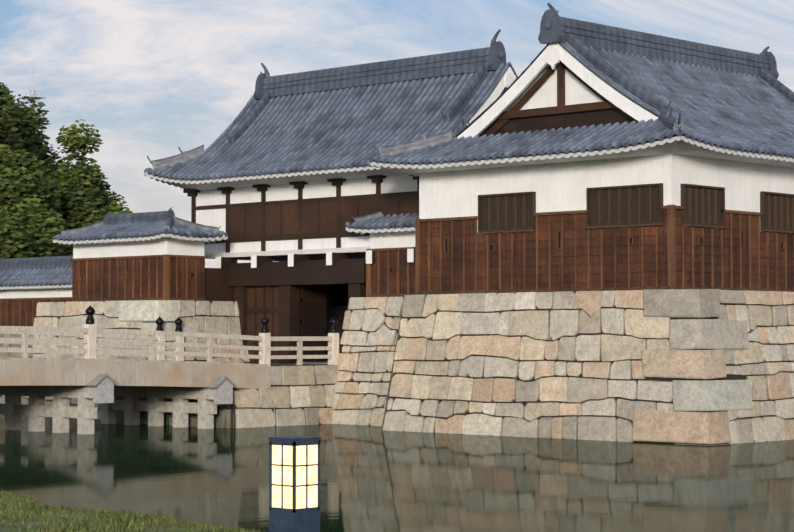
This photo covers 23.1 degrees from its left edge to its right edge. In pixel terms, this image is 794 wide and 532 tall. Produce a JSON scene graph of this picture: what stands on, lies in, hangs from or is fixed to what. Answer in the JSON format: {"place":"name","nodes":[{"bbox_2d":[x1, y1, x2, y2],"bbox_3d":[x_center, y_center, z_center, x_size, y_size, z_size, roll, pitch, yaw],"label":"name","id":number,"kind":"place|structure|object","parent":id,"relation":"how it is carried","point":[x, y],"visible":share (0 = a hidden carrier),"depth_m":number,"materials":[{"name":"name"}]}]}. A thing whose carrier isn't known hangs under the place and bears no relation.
{"place":"outdoors","nodes":[
{"label":"outdoors","id":0,"kind":"place"},
{"bbox_2d":[21,71,45,139],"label":"radio mast","id":1,"kind":"object","parent":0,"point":[38,97],"visible":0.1,"depth_m":399.40,"materials":[{"name":"silver metal"}]},
{"bbox_2d":[0,82,133,258],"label":"tree","id":2,"kind":"object","parent":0,"point":[33,220],"depth_m":86.75,"materials":[{"name":"green plant"}]},
{"bbox_2d":[70,213,97,228],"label":"tree","id":3,"kind":"object","parent":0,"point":[91,222],"visible":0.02,"depth_m":89.15,"materials":[{"name":"green plant"}]},
{"bbox_2d":[0,489,264,531],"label":"bank","id":4,"kind":"structure","parent":0,"point":[20,513],"depth_m":20.52,"materials":[{"name":"green plant"}]},
{"bbox_2d":[268,436,321,531],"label":"garden lantern","id":5,"kind":"object","parent":4,"relation":"on","point":[294,483],"visible":1,"depth_m":16.67,"materials":[{"name":"paper"}]},
{"bbox_2d":[0,414,793,531],"bbox_3d":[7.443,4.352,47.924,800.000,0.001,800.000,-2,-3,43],"label":"moat water","id":6,"kind":"structure","parent":0,"point":[375,479],"depth_m":35.93,"materials":[{"name":"liquid"}]},
{"bbox_2d":[0,305,338,433],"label":"bridge","id":7,"kind":"structure","parent":6,"relation":"in","point":[88,380],"depth_m":54.09,"materials":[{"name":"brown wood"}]},
{"bbox_2d":[0,284,403,427],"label":"gate stone piers","id":8,"kind":"structure","parent":6,"relation":"in","point":[351,387],"depth_m":58.17,"materials":[{"name":"beige stone"}]},
{"bbox_2d":[0,225,414,300],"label":"gate wing","id":9,"kind":"structure","parent":8,"relation":"on","point":[176,246],"depth_m":62.40,"materials":[{"name":"white paint"}]},
{"bbox_2d":[22,267,392,313],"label":"loopholes","id":10,"kind":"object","parent":9,"relation":"in","point":[391,270],"depth_m":61.66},
{"bbox_2d":[1,250,414,325],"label":"gate wing boards","id":11,"kind":"object","parent":9,"relation":"attached to","point":[374,275],"visible":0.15,"depth_m":61.85,"materials":[{"name":"brown wood"}]},
{"bbox_2d":[0,247,414,325],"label":"gate wing battens","id":12,"kind":"object","parent":11,"relation":"attached to","point":[166,276],"visible":0.67,"depth_m":61.68,"materials":[{"name":"brown wood"}]},
{"bbox_2d":[0,207,418,286],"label":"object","id":13,"kind":"structure","parent":9,"relation":"on","point":[54,270],"depth_m":63.16,"materials":[{"name":"grey tile"}]},
{"bbox_2d":[0,285,71,289],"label":"plaster wall eaves","id":14,"kind":"object","parent":13,"relation":"on","point":[36,287],"visible":0.29,"depth_m":69.86,"materials":[{"name":"white paint"}]},
{"bbox_2d":[53,233,227,244],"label":"plaster roof eaves","id":15,"kind":"object","parent":13,"relation":"on","point":[207,240],"visible":0.62,"depth_m":61.72,"materials":[{"name":"white paint"}]},
{"bbox_2d":[345,227,414,234],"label":"plaster roof eaves","id":16,"kind":"object","parent":13,"relation":"on","point":[360,231],"visible":0.31,"depth_m":57.86,"materials":[{"name":"white paint"}]},
{"bbox_2d":[144,29,517,362],"bbox_3d":[-0.746,-1.988,62.388,14.250,10.136,7.240,-2,-3,43],"label":"gatehouse","id":17,"kind":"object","parent":8,"relation":"on","point":[286,175],"depth_m":61.39,"materials":[{"name":"white paint"}]},
{"bbox_2d":[381,288,793,445],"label":"stone wall","id":18,"kind":"structure","parent":6,"relation":"in","point":[706,367],"depth_m":49.84,"materials":[{"name":"beige stone"}]},
{"bbox_2d":[369,3,793,293],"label":"turret building","id":19,"kind":"structure","parent":18,"relation":"on","point":[578,155],"depth_m":52.02,"materials":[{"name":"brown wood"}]},
{"bbox_2d":[445,183,793,253],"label":"windows","id":20,"kind":"structure","parent":19,"relation":"in","point":[627,205],"depth_m":50.42,"materials":[{"name":"brown wood"}]},
{"bbox_2d":[0,0,793,267],"label":"sky","id":21,"kind":"structure","parent":0,"point":[155,78],"materials":[{"name":"blue"}]}
]}

